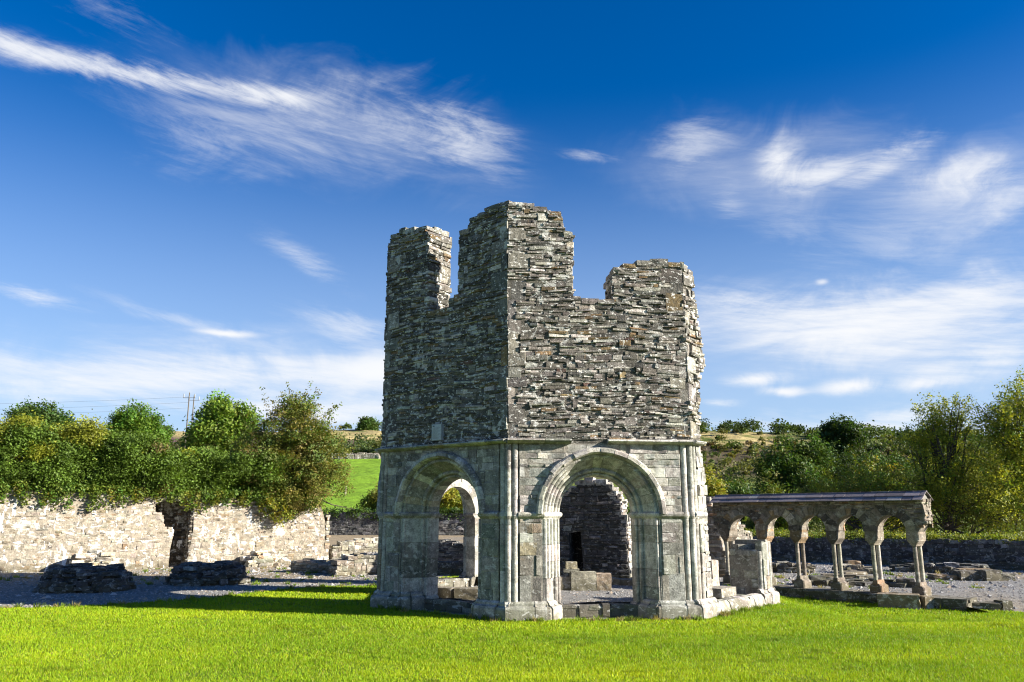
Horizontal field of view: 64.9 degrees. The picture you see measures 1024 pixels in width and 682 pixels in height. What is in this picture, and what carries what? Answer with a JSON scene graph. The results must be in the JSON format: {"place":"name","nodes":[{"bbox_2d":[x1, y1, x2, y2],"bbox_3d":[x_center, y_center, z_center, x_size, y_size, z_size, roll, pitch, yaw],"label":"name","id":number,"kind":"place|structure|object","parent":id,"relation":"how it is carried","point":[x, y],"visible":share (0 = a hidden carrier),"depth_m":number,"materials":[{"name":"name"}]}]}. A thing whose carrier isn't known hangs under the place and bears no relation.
{"place":"outdoors","nodes":[
{"label":"outdoors","id":0,"kind":"place"},
{"bbox_2d":[0,575,1023,681],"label":"lawn","id":1,"kind":"structure","parent":0,"point":[544,642],"depth_m":9.77,"materials":[{"name":"plant"}]},
{"bbox_2d":[0,566,1023,622],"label":"weed tufts","id":2,"kind":"object","parent":1,"relation":"on","point":[726,613],"visible":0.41,"depth_m":14.71,"materials":[{"name":"green plant"}]},
{"bbox_2d":[876,592,934,609],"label":"stone slab","id":3,"kind":"structure","parent":1,"relation":"on","point":[903,600],"depth_m":15.54,"materials":[{"name":"grey stone"}]},
{"bbox_2d":[0,535,1023,618],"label":"gravel","id":4,"kind":"structure","parent":0,"point":[333,539],"depth_m":17.92,"materials":[{"name":"grey gravel"}]},
{"bbox_2d":[32,563,135,593],"bbox_3d":[-9.274,5.178,17.595,1.979,0.597,1.734,0,-12,0],"label":"ruined pier stump","id":5,"kind":"object","parent":4,"relation":"on","point":[78,578],"visible":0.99,"depth_m":17.04,"materials":[{"name":"grey stone"}]},
{"bbox_2d":[69,550,119,565],"bbox_3d":[-12.061,6.401,23.370,1.363,0.656,0.928,4,-13,-16],"label":"rubble heap","id":6,"kind":"object","parent":4,"relation":"on","point":[97,557],"visible":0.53,"depth_m":23.18,"materials":[{"name":"stone"}]},
{"bbox_2d":[0,405,322,520],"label":"hedge","id":7,"kind":"object","parent":4,"relation":"on","point":[140,464],"visible":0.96,"depth_m":24.54,"materials":[{"name":"green plant"}]},
{"bbox_2d":[0,488,329,572],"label":"stone wall","id":8,"kind":"structure","parent":4,"relation":"on","point":[147,533],"depth_m":24.70,"materials":[{"name":"beige stone"}]},
{"bbox_2d":[256,492,297,527],"bbox_3d":[-7.729,5.546,26.461,1.301,1.175,0.772,5,-13,-20],"label":"ivy spray","id":9,"kind":"object","parent":8,"relation":"attached to","point":[269,501],"visible":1,"depth_m":26.38,"materials":[{"name":"green plant"}]},
{"bbox_2d":[163,560,250,586],"bbox_3d":[-7.272,5.551,19.252,1.997,0.564,1.685,0,-12,0],"label":"ruined pier stump","id":10,"kind":"object","parent":4,"relation":"on","point":[201,573],"visible":0.98,"depth_m":18.77,"materials":[{"name":"grey stone"}]},
{"bbox_2d":[240,551,279,566],"bbox_3d":[-8.009,6.964,25.681,1.182,0.528,0.941,6,-14,-27],"label":"rubble heap","id":11,"kind":"object","parent":4,"relation":"on","point":[259,559],"visible":0.94,"depth_m":25.49,"materials":[{"name":"stone"}]},
{"bbox_2d":[219,381,360,526],"bbox_3d":[-7.700,4.470,27.570,4.807,6.537,3.347,0,-12,0],"label":"hawthorn tree","id":12,"kind":"object","parent":4,"relation":"on","point":[306,455],"visible":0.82,"depth_m":27.24,"materials":[{"name":"green plant"}]},
{"bbox_2d":[289,558,331,572],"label":"wall","id":13,"kind":"structure","parent":4,"relation":"on","point":[303,565],"depth_m":22.82,"materials":[{"name":"stone"}]},
{"bbox_2d":[329,541,360,560],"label":"wall","id":14,"kind":"structure","parent":4,"relation":"on","point":[340,548],"depth_m":27.78,"materials":[{"name":"stone"}]},
{"bbox_2d":[328,552,377,575],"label":"wall","id":15,"kind":"structure","parent":4,"relation":"on","point":[357,563],"depth_m":21.91,"materials":[{"name":"stone"}]},
{"bbox_2d":[345,537,377,551],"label":"wall","id":16,"kind":"structure","parent":4,"relation":"on","point":[369,544],"depth_m":35.77,"materials":[{"name":"stone"}]},
{"bbox_2d":[323,512,464,534],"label":"boundary wall","id":17,"kind":"structure","parent":4,"relation":"on","point":[341,524],"depth_m":53.84,"materials":[{"name":"grey stone"}]},
{"bbox_2d":[322,505,462,520],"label":"ivy","id":18,"kind":"object","parent":17,"relation":"on","point":[442,511],"visible":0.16,"depth_m":53.98,"materials":[{"name":"green plant"}]},
{"bbox_2d":[437,561,462,574],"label":"wall","id":19,"kind":"structure","parent":4,"relation":"on","point":[450,567],"depth_m":21.84,"materials":[{"name":"grey stone"}]},
{"bbox_2d":[438,539,462,560],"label":"wall","id":20,"kind":"structure","parent":4,"relation":"on","point":[450,550],"depth_m":24.12,"materials":[{"name":"grey stone"}]},
{"bbox_2d":[438,586,477,599],"bbox_3d":[-1.123,4.937,15.772,1.158,0.229,0.425,-5,-13,22],"label":"stone footing","id":21,"kind":"object","parent":4,"relation":"on","point":[468,593],"visible":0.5,"depth_m":15.56,"materials":[{"name":"grey stone"}]},
{"bbox_2d":[370,200,779,621],"bbox_3d":[1.084,1.749,16.697,7.758,7.161,7.651,0,-12,0],"label":"octagonal ruin","id":22,"kind":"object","parent":4,"relation":"on","point":[526,377],"visible":0.98,"depth_m":13.48,"materials":[{"name":"stone"}]},
{"bbox_2d":[431,424,444,440],"bbox_3d":[-1.282,1.581,13.938,0.240,0.285,0.082,-10,-16,38],"label":"plaque","id":23,"kind":"object","parent":22,"relation":"attached to","point":[437,432],"depth_m":13.89,"materials":[{"name":"grey stone"}]},
{"bbox_2d":[712,586,735,597],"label":"stone block","id":24,"kind":"structure","parent":22,"relation":"on","point":[722,591],"depth_m":13.92,"materials":[{"name":"grey stone"}]},
{"bbox_2d":[560,568,611,590],"bbox_3d":[1.466,5.218,17.618,1.399,0.470,0.411,0,-12,0],"label":"stone footing","id":25,"kind":"object","parent":4,"relation":"on","point":[576,580],"visible":0.88,"depth_m":17.43,"materials":[{"name":"grey stone"}]},
{"bbox_2d":[565,561,576,568],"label":"stone block","id":26,"kind":"structure","parent":25,"relation":"on","point":[570,564],"depth_m":17.58,"materials":[{"name":"beige stone"}]},
{"bbox_2d":[559,477,631,577],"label":"ruined wall","id":27,"kind":"structure","parent":4,"relation":"on","point":[595,527],"depth_m":20.70,"materials":[{"name":"grey stone"}]},
{"bbox_2d":[709,559,719,585],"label":"stone block","id":28,"kind":"structure","parent":4,"relation":"on","point":[714,567],"depth_m":14.71,"materials":[{"name":"grey stone"}]},
{"bbox_2d":[706,496,729,576],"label":"ruined wall","id":29,"kind":"structure","parent":4,"relation":"on","point":[716,544],"depth_m":21.50,"materials":[{"name":"stone"}]},
{"bbox_2d":[720,467,755,525],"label":"broadleaf bush","id":30,"kind":"object","parent":4,"relation":"on","point":[739,489],"visible":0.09,"depth_m":46.98,"materials":[{"name":"green plant"}]},
{"bbox_2d":[728,521,756,563],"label":"ruined wall","id":31,"kind":"structure","parent":4,"relation":"on","point":[743,533],"depth_m":21.93,"materials":[{"name":"stone"}]},
{"bbox_2d":[741,516,788,530],"bbox_3d":[12.487,9.336,38.983,3.657,2.855,3.726,-10,-16,38],"label":"broadleaf bush","id":32,"kind":"object","parent":4,"relation":"on","point":[780,521],"visible":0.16,"depth_m":38.36,"materials":[{"name":"green plant"}]},
{"bbox_2d":[772,561,815,572],"bbox_3d":[7.786,6.512,23.169,1.802,0.352,1.039,-4,-13,17],"label":"rubble heap","id":33,"kind":"object","parent":4,"relation":"on","point":[783,566],"visible":0.48,"depth_m":22.79,"materials":[{"name":"stone"}]},
{"bbox_2d":[792,575,853,586],"bbox_3d":[7.273,5.621,18.860,1.384,0.271,0.808,-5,-13,23],"label":"rubble heap","id":34,"kind":"object","parent":4,"relation":"on","point":[818,580],"visible":0.28,"depth_m":18.65,"materials":[{"name":"grey stone"}]},
{"bbox_2d":[709,490,976,611],"bbox_3d":[6.824,4.545,17.441,0.666,2.492,5.619,12,-17,-43],"label":"cloister arcade","id":35,"kind":"object","parent":4,"relation":"on","point":[873,511],"visible":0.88,"depth_m":17.21,"materials":[{"name":"stone"}]},
{"bbox_2d":[820,570,872,578],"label":"stone slab","id":36,"kind":"structure","parent":4,"relation":"on","point":[856,574],"depth_m":20.62,"materials":[{"name":"grey stone"}]},
{"bbox_2d":[832,560,877,573],"bbox_3d":[9.835,6.449,22.929,1.294,0.373,1.001,0,-12,0],"label":"rubble heap","id":37,"kind":"object","parent":4,"relation":"on","point":[850,565],"visible":0.52,"depth_m":22.71,"materials":[{"name":"stone"}]},
{"bbox_2d":[779,445,962,534],"bbox_3d":[15.600,7.057,35.730,7.652,5.132,3.873,-5,-13,20],"label":"willow tree","id":38,"kind":"object","parent":4,"relation":"on","point":[878,482],"visible":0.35,"depth_m":35.65,"materials":[{"name":"green plant"}]},
{"bbox_2d":[848,578,915,587],"bbox_3d":[8.588,5.581,18.616,1.671,0.246,0.852,-5,-13,23],"label":"rubble heap","id":39,"kind":"object","parent":4,"relation":"on","point":[901,582],"visible":0.57,"depth_m":18.35,"materials":[{"name":"grey stone"}]},
{"bbox_2d":[845,516,927,533],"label":"broadleaf bush","id":40,"kind":"object","parent":4,"relation":"on","point":[885,528],"visible":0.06,"depth_m":41.73,"materials":[{"name":"green plant"}]},
{"bbox_2d":[753,536,1023,570],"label":"boundary wall","id":41,"kind":"structure","parent":4,"relation":"on","point":[992,554],"depth_m":25.85,"materials":[{"name":"grey stone"}]},
{"bbox_2d":[743,527,1023,545],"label":"wall top weeds","id":42,"kind":"object","parent":41,"relation":"on","point":[860,535],"depth_m":26.07,"materials":[{"name":"green plant"}]},
{"bbox_2d":[889,562,989,573],"bbox_3d":[12.225,6.511,23.132,2.586,0.339,0.980,-7,-14,28],"label":"rubble heap","id":43,"kind":"object","parent":4,"relation":"on","point":[944,567],"visible":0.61,"depth_m":22.88,"materials":[{"name":"grey stone"}]},
{"bbox_2d":[889,390,1012,534],"bbox_3d":[19.008,5.830,35.455,5.451,7.414,5.062,0,-12,0],"label":"willow tree","id":44,"kind":"object","parent":4,"relation":"on","point":[944,499],"visible":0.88,"depth_m":35.31,"materials":[{"name":"green plant"}]},
{"bbox_2d":[927,568,1015,580],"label":"stone slab","id":45,"kind":"structure","parent":4,"relation":"on","point":[975,574],"depth_m":20.07,"materials":[{"name":"grey stone"}]},
{"bbox_2d":[941,599,1013,610],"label":"stone slab","id":46,"kind":"structure","parent":4,"relation":"on","point":[1002,605],"depth_m":15.22,"materials":[{"name":"grey stone"}]},
{"bbox_2d":[950,365,1023,534],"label":"willow tree","id":47,"kind":"object","parent":4,"relation":"on","point":[1008,419],"visible":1,"depth_m":33.66,"materials":[{"name":"green plant"}]},
{"bbox_2d":[0,0,1023,437],"label":"sky","id":48,"kind":"structure","parent":0,"point":[198,197],"materials":[{"name":"blue"}]},
{"bbox_2d":[6,429,1023,533],"bbox_3d":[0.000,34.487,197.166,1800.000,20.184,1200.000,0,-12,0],"label":"hills","id":49,"kind":"structure","parent":0,"point":[366,473],"depth_m":107.61,"materials":[{"name":"green plant"}]},
{"bbox_2d":[1,403,25,463],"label":"broadleaf tree","id":50,"kind":"object","parent":49,"relation":"on","point":[9,413],"visible":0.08,"depth_m":71.59,"materials":[{"name":"green plant"}]},
{"bbox_2d":[13,395,77,428],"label":"broadleaf tree","id":51,"kind":"object","parent":49,"relation":"on","point":[53,415],"visible":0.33,"depth_m":69.41,"materials":[{"name":"green plant"}]},
{"bbox_2d":[98,399,175,456],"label":"broadleaf tree","id":52,"kind":"object","parent":49,"relation":"on","point":[132,418],"visible":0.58,"depth_m":73.47,"materials":[{"name":"green plant"}]},
{"bbox_2d":[160,424,175,446],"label":"broadleaf tree","id":53,"kind":"object","parent":49,"relation":"on","point":[168,428],"visible":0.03,"depth_m":85.66,"materials":[{"name":"green plant"}]},
{"bbox_2d":[183,392,194,447],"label":"utility pole","id":54,"kind":"object","parent":49,"relation":"on","point":[187,411],"visible":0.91,"depth_m":80.33,"materials":[{"name":"brown wood"}]},
{"bbox_2d":[2,397,186,412],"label":"power lines","id":55,"kind":"object","parent":54,"relation":"attached to","point":[105,400],"visible":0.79,"depth_m":80.50,"materials":[{"name":"black metal"}]},
{"bbox_2d":[188,396,199,424],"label":"utility pole","id":56,"kind":"object","parent":49,"relation":"on","point":[193,408],"visible":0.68,"depth_m":86.40,"materials":[{"name":"grey wood"}]},
{"bbox_2d":[177,424,213,496],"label":"broadleaf tree","id":57,"kind":"object","parent":49,"relation":"on","point":[186,442],"visible":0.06,"depth_m":60.06,"materials":[{"name":"green plant"}]},
{"bbox_2d":[176,388,263,454],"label":"broadleaf tree","id":58,"kind":"object","parent":49,"relation":"on","point":[218,422],"visible":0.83,"depth_m":58.73,"materials":[{"name":"green plant"}]},
{"bbox_2d":[331,452,380,458],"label":"field wall","id":59,"kind":"structure","parent":49,"relation":"on","point":[362,455],"depth_m":111.72,"materials":[{"name":"grey stone"}]},
{"bbox_2d":[356,478,377,511],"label":"broadleaf bush","id":60,"kind":"object","parent":49,"relation":"on","point":[370,501],"visible":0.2,"depth_m":60.10,"materials":[{"name":"green plant"}]},
{"bbox_2d":[353,416,380,430],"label":"broadleaf tree","id":61,"kind":"object","parent":49,"relation":"on","point":[365,423],"visible":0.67,"depth_m":163.89,"materials":[{"name":"green plant"}]},
{"bbox_2d":[439,487,462,512],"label":"broadleaf bush","id":62,"kind":"object","parent":49,"relation":"on","point":[451,498],"visible":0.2,"depth_m":56.76,"materials":[{"name":"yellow plant"}]},
{"bbox_2d":[168,416,1023,534],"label":"hillside scrub","id":63,"kind":"object","parent":49,"relation":"on","point":[887,434],"visible":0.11,"depth_m":120.59,"materials":[{"name":"green plant"}]},
{"bbox_2d":[703,453,729,495],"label":"broadleaf bush","id":64,"kind":"object","parent":49,"relation":"on","point":[715,487],"visible":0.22,"depth_m":44.83,"materials":[{"name":"yellow plant"}]},
{"bbox_2d":[752,463,789,493],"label":"broadleaf bush","id":65,"kind":"object","parent":49,"relation":"on","point":[771,490],"visible":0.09,"depth_m":45.15,"materials":[{"name":"green plant"}]},
{"bbox_2d":[749,424,839,525],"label":"broadleaf tree","id":66,"kind":"object","parent":49,"relation":"on","point":[808,456],"visible":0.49,"depth_m":48.77,"materials":[{"name":"green plant"}]},
{"bbox_2d":[815,449,857,491],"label":"broadleaf tree","id":67,"kind":"object","parent":49,"relation":"on","point":[844,463],"visible":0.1,"depth_m":58.46,"materials":[{"name":"green plant"}]},
{"bbox_2d":[814,412,871,467],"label":"broadleaf tree","id":68,"kind":"object","parent":49,"relation":"on","point":[848,433],"visible":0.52,"depth_m":83.42,"materials":[{"name":"green plant"}]},
{"bbox_2d":[840,456,909,490],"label":"broadleaf tree","id":69,"kind":"object","parent":49,"relation":"on","point":[874,462],"visible":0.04,"depth_m":50.37,"materials":[{"name":"green plant"}]},
{"bbox_2d":[856,464,907,490],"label":"broadleaf tree","id":70,"kind":"object","parent":49,"relation":"on","point":[881,479],"visible":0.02,"depth_m":46.21,"materials":[{"name":"green plant"}]},
{"bbox_2d":[854,446,916,489],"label":"broadleaf tree","id":71,"kind":"object","parent":49,"relation":"on","point":[875,455],"visible":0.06,"depth_m":58.91,"materials":[{"name":"green plant"}]},
{"bbox_2d":[935,449,1023,533],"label":"broadleaf tree","id":72,"kind":"object","parent":49,"relation":"on","point":[979,503],"visible":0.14,"depth_m":43.33,"materials":[{"name":"green plant"}]}
]}

